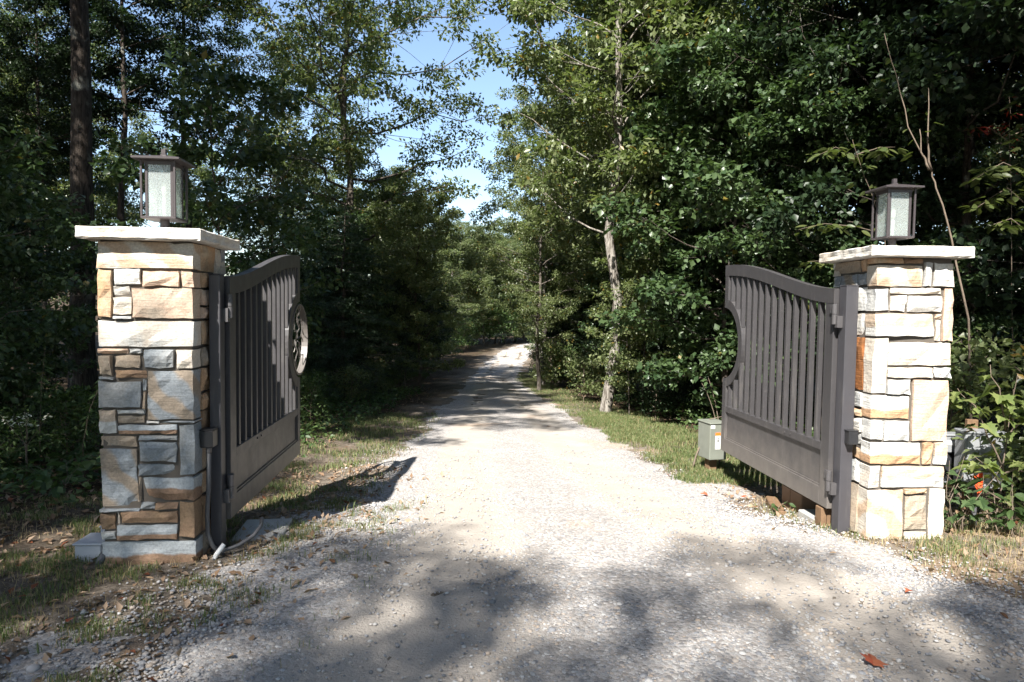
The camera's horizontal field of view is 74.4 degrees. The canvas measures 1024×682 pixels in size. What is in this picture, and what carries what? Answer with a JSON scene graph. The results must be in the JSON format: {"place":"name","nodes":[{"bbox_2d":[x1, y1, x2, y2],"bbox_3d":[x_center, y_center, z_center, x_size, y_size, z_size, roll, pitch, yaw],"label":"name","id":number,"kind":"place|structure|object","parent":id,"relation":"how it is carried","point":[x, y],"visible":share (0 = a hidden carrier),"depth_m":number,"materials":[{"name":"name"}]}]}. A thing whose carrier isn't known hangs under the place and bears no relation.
{"place":"outdoors","nodes":[
{"label":"outdoors","id":0,"kind":"place"},
{"bbox_2d":[20,372,781,511],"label":"grass","id":1,"kind":"structure","parent":0,"point":[614,424],"depth_m":9.97,"materials":[{"name":"green plant"}]},
{"bbox_2d":[0,0,1016,292],"label":"sky","id":2,"kind":"structure","parent":0,"point":[428,48],"materials":[{"name":"blue"}]},
{"bbox_2d":[0,342,1023,681],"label":"gravel road","id":3,"kind":"structure","parent":0,"point":[498,420],"depth_m":3.84,"materials":[{"name":"grey gravel"}]},
{"bbox_2d":[0,287,1023,681],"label":"ground","id":4,"kind":"structure","parent":0,"point":[452,381],"depth_m":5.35,"materials":[{"name":"green plant"}]},
{"bbox_2d":[0,403,48,472],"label":"shrub","id":5,"kind":"object","parent":4,"relation":"on","point":[7,432],"visible":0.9,"depth_m":7.18,"materials":[{"name":"green plant"}]},
{"bbox_2d":[0,177,81,372],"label":"understory tree","id":6,"kind":"object","parent":4,"relation":"on","point":[65,264],"visible":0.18,"depth_m":10.27,"materials":[{"name":"green plant"}]},
{"bbox_2d":[0,162,95,411],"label":"understory tree","id":7,"kind":"object","parent":4,"relation":"on","point":[22,226],"visible":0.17,"depth_m":12.37,"materials":[{"name":"green plant"}]},
{"bbox_2d":[0,175,97,395],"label":"understory tree","id":8,"kind":"object","parent":4,"relation":"on","point":[85,248],"visible":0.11,"depth_m":14.30,"materials":[{"name":"green plant"}]},
{"bbox_2d":[0,235,98,450],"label":"understory tree","id":9,"kind":"object","parent":4,"relation":"on","point":[42,291],"visible":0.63,"depth_m":8.31,"materials":[{"name":"green plant"}]},
{"bbox_2d":[0,123,100,413],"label":"understory tree","id":10,"kind":"object","parent":4,"relation":"on","point":[49,331],"visible":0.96,"depth_m":7.79,"materials":[{"name":"green plant"}]},
{"bbox_2d":[28,461,87,497],"bbox_3d":[-4.167,1.291,6.195,0.468,0.313,0.525,1,3,0],"label":"broadleaf weed","id":11,"kind":"object","parent":4,"relation":"on","point":[46,475],"visible":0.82,"depth_m":6.17,"materials":[{"name":"green plant"}]},
{"bbox_2d":[15,380,102,457],"bbox_3d":[-5.236,1.095,7.840,1.150,1.309,1.028,2,3,24],"label":"shrub","id":12,"kind":"object","parent":4,"relation":"on","point":[72,413],"visible":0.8,"depth_m":7.80,"materials":[{"name":"green plant"}]},
{"bbox_2d":[0,84,117,345],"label":"maple tree","id":13,"kind":"object","parent":4,"relation":"on","point":[6,121],"visible":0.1,"depth_m":24.13,"materials":[{"name":"green plant"}]},
{"bbox_2d":[11,115,108,306],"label":"maple tree","id":14,"kind":"object","parent":4,"relation":"on","point":[63,184],"depth_m":29.76,"materials":[{"name":"green plant"}]},
{"bbox_2d":[0,0,120,382],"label":"forest tree","id":15,"kind":"object","parent":4,"relation":"on","point":[26,70],"visible":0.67,"depth_m":19.44,"materials":[{"name":"green plant"}]},
{"bbox_2d":[38,386,101,443],"bbox_3d":[-5.734,1.130,8.909,0.848,1.079,0.948,2,3,24],"label":"shrub","id":16,"kind":"object","parent":4,"relation":"on","point":[69,428],"visible":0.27,"depth_m":8.80,"materials":[{"name":"green plant"}]},
{"bbox_2d":[0,0,156,304],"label":"oak tree","id":17,"kind":"object","parent":4,"relation":"on","point":[8,77],"visible":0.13,"depth_m":32.73,"materials":[{"name":"green plant"}]},
{"bbox_2d":[67,0,97,403],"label":"forest tree","id":18,"kind":"object","parent":4,"relation":"on","point":[81,168],"visible":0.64,"depth_m":14.89,"materials":[{"name":"brown plant"}]},
{"bbox_2d":[72,525,105,564],"bbox_3d":[-2.627,1.324,4.393,0.255,0.218,0.505,1,3,-5],"label":"utility box","id":19,"kind":"object","parent":4,"relation":"on","point":[89,544],"visible":0.39,"depth_m":4.21,"materials":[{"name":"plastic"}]},
{"bbox_2d":[0,0,204,153],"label":"forest tree","id":20,"kind":"object","parent":4,"relation":"on","point":[66,30],"visible":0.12,"depth_m":24.40,"materials":[{"name":"green plant"}]},
{"bbox_2d":[43,106,177,316],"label":"maple tree","id":21,"kind":"object","parent":4,"relation":"on","point":[115,198],"visible":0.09,"depth_m":37.85,"materials":[{"name":"green plant"}]},
{"bbox_2d":[0,0,261,225],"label":"forest tree","id":22,"kind":"object","parent":4,"relation":"on","point":[132,83],"visible":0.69,"depth_m":20.88,"materials":[{"name":"green plant"}]},
{"bbox_2d":[75,226,239,564],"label":"stone pillar","id":23,"kind":"structure","parent":4,"relation":"on","point":[153,339],"depth_m":4.17,"materials":[{"name":"grey stone"}]},
{"bbox_2d":[130,149,195,227],"bbox_3d":[-2.267,-0.975,4.401,0.292,0.543,0.292,0,3,-6],"label":"post lantern","id":24,"kind":"object","parent":23,"relation":"on","point":[163,160],"visible":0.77,"depth_m":4.34,"materials":[{"name":"grey metal"}]},
{"bbox_2d":[199,427,222,554],"bbox_3d":[-1.932,0.977,4.356,0.128,0.831,0.104,1,3,-5],"label":"junction box","id":25,"kind":"object","parent":23,"relation":"attached to","point":[208,438],"visible":0.98,"depth_m":4.32,"materials":[{"name":"black plastic"}]},
{"bbox_2d":[94,140,244,241],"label":"maple tree","id":26,"kind":"object","parent":4,"relation":"on","point":[200,171],"visible":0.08,"depth_m":39.67,"materials":[{"name":"green plant"}]},
{"bbox_2d":[88,0,290,227],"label":"forest tree","id":27,"kind":"object","parent":4,"relation":"on","point":[208,13],"visible":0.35,"depth_m":25.64,"materials":[{"name":"green plant"}]},
{"bbox_2d":[51,49,350,334],"bbox_3d":[-5.120,-1.464,12.014,3.814,7.087,3.948,2,3,16],"label":"understory tree","id":28,"kind":"object","parent":4,"relation":"on","point":[225,210],"visible":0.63,"depth_m":11.62,"materials":[{"name":"green plant"}]},
{"bbox_2d":[208,273,225,551],"bbox_3d":[-1.939,0.585,4.445,0.074,2.047,0.094,1,3,-5],"label":"gate post","id":29,"kind":"object","parent":4,"relation":"on","point":[217,393],"visible":0.75,"depth_m":4.41,"materials":[{"name":"metal"}]},
{"bbox_2d":[222,255,307,518],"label":"metal gate","id":30,"kind":"structure","parent":29,"relation":"attached to","point":[262,400],"depth_m":5.28,"materials":[{"name":"grey metal"}]},
{"bbox_2d":[232,518,292,541],"bbox_3d":[-1.820,1.444,4.937,0.340,0.155,0.440,0,3,-8],"label":"concrete pad","id":31,"kind":"object","parent":4,"relation":"on","point":[249,527],"visible":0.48,"depth_m":4.92,"materials":[{"name":"grey concrete"}]},
{"bbox_2d":[155,5,379,275],"bbox_3d":[-11.144,-6.186,30.688,9.594,16.140,10.245,1,3,-4],"label":"oak tree","id":32,"kind":"object","parent":4,"relation":"on","point":[324,102],"visible":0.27,"depth_m":29.63,"materials":[{"name":"green plant"}]},
{"bbox_2d":[226,211,331,367],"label":"understory tree","id":33,"kind":"object","parent":4,"relation":"on","point":[265,254],"visible":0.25,"depth_m":14.08,"materials":[{"name":"green plant"}]},
{"bbox_2d":[225,170,393,406],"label":"pine tree","id":34,"kind":"object","parent":4,"relation":"on","point":[322,348],"visible":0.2,"depth_m":15.40,"materials":[{"name":"green plant"}]},
{"bbox_2d":[297,369,335,420],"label":"shrub","id":35,"kind":"object","parent":4,"relation":"on","point":[303,384],"visible":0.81,"depth_m":12.12,"materials":[{"name":"green plant"}]},
{"bbox_2d":[293,266,368,393],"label":"understory tree","id":36,"kind":"object","parent":4,"relation":"on","point":[314,276],"visible":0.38,"depth_m":17.56,"materials":[{"name":"green plant"}]},
{"bbox_2d":[280,200,395,386],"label":"understory tree","id":37,"kind":"object","parent":4,"relation":"on","point":[319,219],"visible":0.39,"depth_m":18.60,"materials":[{"name":"green plant"}]},
{"bbox_2d":[301,217,383,372],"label":"understory tree","id":38,"kind":"object","parent":4,"relation":"on","point":[363,244],"visible":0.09,"depth_m":21.39,"materials":[{"name":"green plant"}]},
{"bbox_2d":[167,0,529,385],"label":"oak tree","id":39,"kind":"object","parent":4,"relation":"on","point":[346,13],"visible":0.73,"depth_m":22.27,"materials":[{"name":"green plant"}]},
{"bbox_2d":[329,362,375,403],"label":"shrub","id":40,"kind":"object","parent":4,"relation":"on","point":[354,392],"visible":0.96,"depth_m":15.42,"materials":[{"name":"green plant"}]},
{"bbox_2d":[305,241,399,362],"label":"understory tree","id":41,"kind":"object","parent":4,"relation":"on","point":[360,304],"visible":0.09,"depth_m":20.36,"materials":[{"name":"green plant"}]},
{"bbox_2d":[294,202,434,402],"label":"pine tree","id":42,"kind":"object","parent":4,"relation":"on","point":[346,245],"visible":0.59,"depth_m":17.78,"materials":[{"name":"green plant"}]},
{"bbox_2d":[357,357,395,393],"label":"shrub","id":43,"kind":"object","parent":4,"relation":"on","point":[371,375],"visible":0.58,"depth_m":17.74,"materials":[{"name":"green plant"}]},
{"bbox_2d":[323,158,464,365],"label":"maple tree","id":44,"kind":"object","parent":4,"relation":"on","point":[380,173],"visible":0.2,"depth_m":27.22,"materials":[{"name":"green plant"}]},
{"bbox_2d":[361,249,450,387],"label":"understory tree","id":45,"kind":"object","parent":4,"relation":"on","point":[398,284],"visible":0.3,"depth_m":21.05,"materials":[{"name":"green plant"}]},
{"bbox_2d":[360,178,499,390],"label":"maple tree","id":46,"kind":"object","parent":4,"relation":"on","point":[404,264],"visible":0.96,"depth_m":19.60,"materials":[{"name":"green plant"}]},
{"bbox_2d":[413,243,468,359],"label":"maple tree","id":47,"kind":"object","parent":4,"relation":"on","point":[444,252],"visible":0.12,"depth_m":41.70,"materials":[{"name":"green plant"}]},
{"bbox_2d":[434,220,487,352],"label":"oak tree","id":48,"kind":"object","parent":4,"relation":"on","point":[459,273],"visible":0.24,"depth_m":51.47,"materials":[{"name":"green plant"}]},
{"bbox_2d":[452,268,495,348],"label":"maple tree","id":49,"kind":"object","parent":4,"relation":"on","point":[481,299],"visible":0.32,"depth_m":56.84,"materials":[{"name":"green plant"}]},
{"bbox_2d":[449,220,510,344],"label":"oak tree","id":50,"kind":"object","parent":4,"relation":"on","point":[493,299],"visible":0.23,"depth_m":61.38,"materials":[{"name":"green plant"}]},
{"bbox_2d":[479,300,519,341],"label":"shrub","id":51,"kind":"object","parent":4,"relation":"on","point":[496,330],"visible":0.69,"depth_m":62.08,"materials":[{"name":"green plant"}]},
{"bbox_2d":[0,387,1023,681],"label":"leaf litter","id":52,"kind":"object","parent":4,"relation":"on","point":[118,605],"visible":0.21,"depth_m":4.71,"materials":[{"name":"brown plant"}]},
{"bbox_2d":[0,384,1023,509],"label":"ground cover","id":53,"kind":"object","parent":4,"relation":"on","point":[8,474],"visible":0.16,"depth_m":11.35,"materials":[{"name":"green plant"}]},
{"bbox_2d":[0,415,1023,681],"bbox_3d":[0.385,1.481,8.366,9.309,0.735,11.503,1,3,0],"label":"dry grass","id":54,"kind":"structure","parent":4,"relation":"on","point":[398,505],"depth_m":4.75,"materials":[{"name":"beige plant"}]},
{"bbox_2d":[465,77,610,384],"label":"oak tree","id":55,"kind":"object","parent":4,"relation":"on","point":[505,162],"visible":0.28,"depth_m":24.12,"materials":[{"name":"green plant"}]},
{"bbox_2d":[472,137,605,390],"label":"oak tree","id":56,"kind":"object","parent":4,"relation":"on","point":[528,311],"visible":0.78,"depth_m":21.20,"materials":[{"name":"green plant"}]},
{"bbox_2d":[469,35,631,381],"bbox_3d":[2.196,-4.840,27.046,6.606,13.974,7.082,3,4,39],"label":"oak tree","id":57,"kind":"object","parent":4,"relation":"on","point":[496,209],"visible":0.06,"depth_m":26.14,"materials":[{"name":"green plant"}]},
{"bbox_2d":[525,337,581,385],"bbox_3d":[1.257,0.979,22.399,1.932,2.199,1.728,2,3,26],"label":"shrub","id":58,"kind":"object","parent":4,"relation":"on","point":[550,372],"visible":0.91,"depth_m":22.36,"materials":[{"name":"green plant"}]},
{"bbox_2d":[524,253,601,382],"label":"understory tree","id":59,"kind":"object","parent":4,"relation":"on","point":[553,333],"visible":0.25,"depth_m":25.88,"materials":[{"name":"green plant"}]},
{"bbox_2d":[510,189,624,356],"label":"maple tree","id":60,"kind":"object","parent":4,"relation":"on","point":[578,317],"visible":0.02,"depth_m":30.60,"materials":[{"name":"green plant"}]},
{"bbox_2d":[563,351,604,401],"bbox_3d":[1.917,1.103,17.452,1.334,1.698,1.492,2,3,20],"label":"shrub","id":61,"kind":"object","parent":4,"relation":"on","point":[579,365],"visible":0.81,"depth_m":17.45,"materials":[{"name":"green plant"}]},
{"bbox_2d":[529,41,663,374],"bbox_3d":[3.590,-4.508,24.134,6.258,13.239,6.709,0,3,-18],"label":"oak tree","id":62,"kind":"object","parent":4,"relation":"on","point":[567,269],"visible":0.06,"depth_m":23.05,"materials":[{"name":"green plant"}]},
{"bbox_2d":[464,0,757,412],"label":"oak tree","id":63,"kind":"object","parent":4,"relation":"on","point":[622,20],"visible":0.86,"depth_m":14.03,"materials":[{"name":"green plant"}]},
{"bbox_2d":[576,254,661,393],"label":"understory tree","id":64,"kind":"object","parent":4,"relation":"on","point":[606,276],"visible":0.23,"depth_m":17.78,"materials":[{"name":"green plant"}]},
{"bbox_2d":[583,276,665,414],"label":"understory tree","id":65,"kind":"object","parent":4,"relation":"on","point":[622,381],"visible":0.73,"depth_m":14.17,"materials":[{"name":"green plant"}]},
{"bbox_2d":[532,0,718,395],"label":"oak tree","id":66,"kind":"object","parent":4,"relation":"on","point":[579,10],"visible":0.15,"depth_m":18.23,"materials":[{"name":"green plant"}]},
{"bbox_2d":[584,216,698,409],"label":"understory tree","id":67,"kind":"object","parent":4,"relation":"on","point":[631,266],"visible":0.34,"depth_m":15.46,"materials":[{"name":"green plant"}]},
{"bbox_2d":[627,371,680,417],"bbox_3d":[2.997,1.214,13.817,1.041,1.325,1.164,0,3,-8],"label":"shrub","id":68,"kind":"object","parent":4,"relation":"on","point":[657,402],"visible":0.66,"depth_m":13.82,"materials":[{"name":"green plant"}]},
{"bbox_2d":[643,366,693,411],"bbox_3d":[3.235,1.180,14.365,1.260,1.435,1.127,3,3,36],"label":"shrub","id":69,"kind":"object","parent":4,"relation":"on","point":[678,386],"visible":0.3,"depth_m":14.29,"materials":[{"name":"green plant"}]},
{"bbox_2d":[549,0,815,399],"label":"oak tree","id":70,"kind":"object","parent":4,"relation":"on","point":[653,212],"visible":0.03,"depth_m":17.68,"materials":[{"name":"green plant"}]},
{"bbox_2d":[640,219,746,412],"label":"understory tree","id":71,"kind":"object","parent":4,"relation":"on","point":[715,228],"visible":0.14,"depth_m":14.78,"materials":[{"name":"green plant"}]},
{"bbox_2d":[606,85,811,394],"bbox_3d":[5.524,-2.424,18.601,5.900,9.169,5.719,1,3,2],"label":"vine tree","id":72,"kind":"object","parent":4,"relation":"on","point":[700,309],"depth_m":17.49,"materials":[{"name":"green plant"}]},
{"bbox_2d":[546,0,873,173],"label":"oak tree","id":73,"kind":"object","parent":4,"relation":"on","point":[705,4],"visible":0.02,"depth_m":20.25,"materials":[{"name":"green plant"}]},
{"bbox_2d":[697,419,725,469],"bbox_3d":[2.397,1.362,8.097,0.240,0.815,0.300,0,3,-14],"label":"electrical cabinet","id":74,"kind":"object","parent":4,"relation":"on","point":[711,452],"visible":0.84,"depth_m":7.98,"materials":[{"name":"grey metal"}]},
{"bbox_2d":[591,24,878,420],"bbox_3d":[3.961,-1.716,11.957,4.724,7.574,4.874,3,3,33],"label":"vine tree","id":75,"kind":"object","parent":4,"relation":"on","point":[710,172],"visible":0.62,"depth_m":11.95,"materials":[{"name":"green plant"}]},
{"bbox_2d":[623,13,873,409],"bbox_3d":[5.312,-2.677,15.598,5.907,9.439,5.215,1,3,13],"label":"maple tree","id":76,"kind":"object","parent":4,"relation":"on","point":[747,167],"visible":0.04,"depth_m":15.11,"materials":[{"name":"green plant"}]},
{"bbox_2d":[782,485,818,511],"bbox_3d":[2.586,1.495,6.044,0.190,0.350,0.370,1,3,-4],"label":"brick","id":77,"kind":"object","parent":4,"relation":"on","point":[796,499],"visible":0.24,"depth_m":5.94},
{"bbox_2d":[815,505,831,527],"bbox_3d":[2.482,1.497,5.378,0.095,0.360,0.090,1,3,-4],"label":"timber stake","id":78,"kind":"object","parent":4,"relation":"on","point":[823,515],"visible":0.25,"depth_m":5.33,"materials":[{"name":"brown wood"}]},
{"bbox_2d":[654,0,998,392],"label":"maple tree","id":79,"kind":"object","parent":4,"relation":"on","point":[939,134],"visible":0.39,"depth_m":10.34,"materials":[{"name":"green plant"}]},
{"bbox_2d":[831,285,859,532],"bbox_3d":[2.544,0.655,5.166,0.099,2.157,0.104,1,3,-4],"label":"gate post","id":80,"kind":"object","parent":4,"relation":"on","point":[845,397],"visible":0.79,"depth_m":5.12,"materials":[{"name":"metal"}]},
{"bbox_2d":[721,265,842,508],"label":"metal gate","id":81,"kind":"structure","parent":80,"relation":"attached to","point":[798,460],"depth_m":6.02,"materials":[{"name":"grey metal"}]},
{"bbox_2d":[693,0,1001,241],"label":"oak tree","id":82,"kind":"object","parent":4,"relation":"on","point":[866,11],"visible":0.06,"depth_m":12.00,"materials":[{"name":"green plant"}]},
{"bbox_2d":[794,139,907,270],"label":"leafy sapling","id":83,"kind":"object","parent":4,"relation":"on","point":[877,153],"visible":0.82,"depth_m":7.20,"materials":[{"name":"green plant"}]},
{"bbox_2d":[722,88,1003,419],"bbox_3d":[5.039,-0.906,10.675,3.381,6.068,3.266,1,3,-4],"label":"understory tree","id":84,"kind":"object","parent":4,"relation":"on","point":[795,217],"visible":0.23,"depth_m":10.18,"materials":[{"name":"green plant"}]},
{"bbox_2d":[723,0,1023,277],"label":"oak tree","id":85,"kind":"object","parent":4,"relation":"on","point":[991,136],"depth_m":14.60,"materials":[{"name":"green plant"}]},
{"bbox_2d":[724,0,1023,426],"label":"maple tree","id":86,"kind":"object","parent":4,"relation":"on","point":[908,29],"visible":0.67,"depth_m":9.26,"materials":[{"name":"green plant"}]},
{"bbox_2d":[819,245,974,538],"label":"stone pillar","id":87,"kind":"structure","parent":4,"relation":"on","point":[904,333],"depth_m":4.94,"materials":[{"name":"grey stone"}]},
{"bbox_2d":[865,179,924,244],"bbox_3d":[2.925,-0.969,5.176,0.292,0.543,0.292,1,3,-2],"label":"post lantern","id":88,"kind":"object","parent":87,"relation":"on","point":[894,188],"visible":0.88,"depth_m":5.13,"materials":[{"name":"grey metal"}]},
{"bbox_2d":[884,33,971,418],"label":"bare sapling","id":89,"kind":"object","parent":4,"relation":"on","point":[907,156],"visible":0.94,"depth_m":6.96,"materials":[{"name":"brown plant"}]},
{"bbox_2d":[839,7,1023,325],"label":"oak tree","id":90,"kind":"object","parent":4,"relation":"on","point":[955,158],"visible":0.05,"depth_m":20.81,"materials":[{"name":"green plant"}]},
{"bbox_2d":[941,431,954,488],"bbox_3d":[3.881,1.371,6.066,0.236,1.110,0.190,1,3,6],"label":"meter box","id":91,"kind":"object","parent":4,"relation":"on","point":[950,447],"visible":0.11,"depth_m":5.96,"materials":[{"name":"black plastic"}]},
{"bbox_2d":[909,0,1023,109],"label":"oak tree","id":92,"kind":"object","parent":4,"relation":"on","point":[1017,84],"visible":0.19,"depth_m":8.01,"materials":[{"name":"green plant"}]},
{"bbox_2d":[913,232,1023,424],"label":"understory tree","id":93,"kind":"object","parent":4,"relation":"on","point":[994,321],"visible":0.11,"depth_m":8.16,"materials":[{"name":"green plant"}]},
{"bbox_2d":[943,456,1000,533],"bbox_3d":[3.469,1.190,5.174,0.426,0.594,0.400,1,3,0],"label":"weed","id":94,"kind":"object","parent":4,"relation":"on","point":[970,504],"visible":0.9,"depth_m":5.16,"materials":[{"name":"green plant"}]},
{"bbox_2d":[953,419,1006,514],"bbox_3d":[3.997,1.290,5.808,0.340,1.210,0.215,1,3,6],"label":"meter box","id":95,"kind":"object","parent":4,"relation":"on","point":[961,446],"visible":0.29,"depth_m":5.71,"materials":[{"name":"metal"}]},
{"bbox_2d":[966,436,1002,486],"bbox_3d":[3.991,1.018,5.699,0.280,0.425,0.005,1,3,6],"label":"box door","id":96,"kind":"structure","parent":95,"relation":"in","point":[975,446],"depth_m":5.70,"materials":[{"name":"grey metal"}]},
{"bbox_2d":[942,80,1023,350],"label":"maple tree","id":97,"kind":"object","parent":4,"relation":"on","point":[988,153],"visible":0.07,"depth_m":25.20,"materials":[{"name":"green plant"}]},
{"bbox_2d":[944,471,1023,536],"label":"weed","id":98,"kind":"object","parent":4,"relation":"on","point":[1010,513],"visible":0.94,"depth_m":5.11,"materials":[{"name":"green plant"}]},
{"bbox_2d":[946,326,1023,460],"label":"shrub","id":99,"kind":"object","parent":4,"relation":"on","point":[954,419],"visible":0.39,"depth_m":7.20,"materials":[{"name":"green plant"}]},
{"bbox_2d":[948,365,1023,528],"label":"maple sapling","id":100,"kind":"object","parent":4,"relation":"on","point":[990,427],"visible":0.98,"depth_m":5.25,"materials":[{"name":"green plant"}]},
{"bbox_2d":[950,221,1023,419],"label":"understory tree","id":101,"kind":"object","parent":4,"relation":"on","point":[1004,328],"visible":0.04,"depth_m":10.67,"materials":[{"name":"green plant"}]},
{"bbox_2d":[951,330,1023,491],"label":"shrub","id":102,"kind":"object","parent":4,"relation":"on","point":[1015,445],"visible":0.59,"depth_m":5.58,"materials":[{"name":"green plant"}]},
{"bbox_2d":[952,131,1023,335],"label":"understory tree","id":103,"kind":"object","parent":4,"relation":"on","point":[984,257],"visible":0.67,"depth_m":8.09,"materials":[{"name":"green plant"}]},
{"bbox_2d":[958,101,1023,234],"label":"leafy sapling","id":104,"kind":"object","parent":4,"relation":"on","point":[1004,173],"visible":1,"depth_m":7.02,"materials":[{"name":"green plant"}]},
{"bbox_2d":[961,98,1023,442],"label":"red sapling","id":105,"kind":"object","parent":4,"relation":"on","point":[986,130],"visible":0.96,"depth_m":7.92,"materials":[{"name":"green plant"}]},
{"bbox_2d":[977,389,1023,450],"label":"shrub","id":106,"kind":"object","parent":4,"relation":"on","point":[1015,421],"visible":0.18,"depth_m":9.21,"materials":[{"name":"green plant"}]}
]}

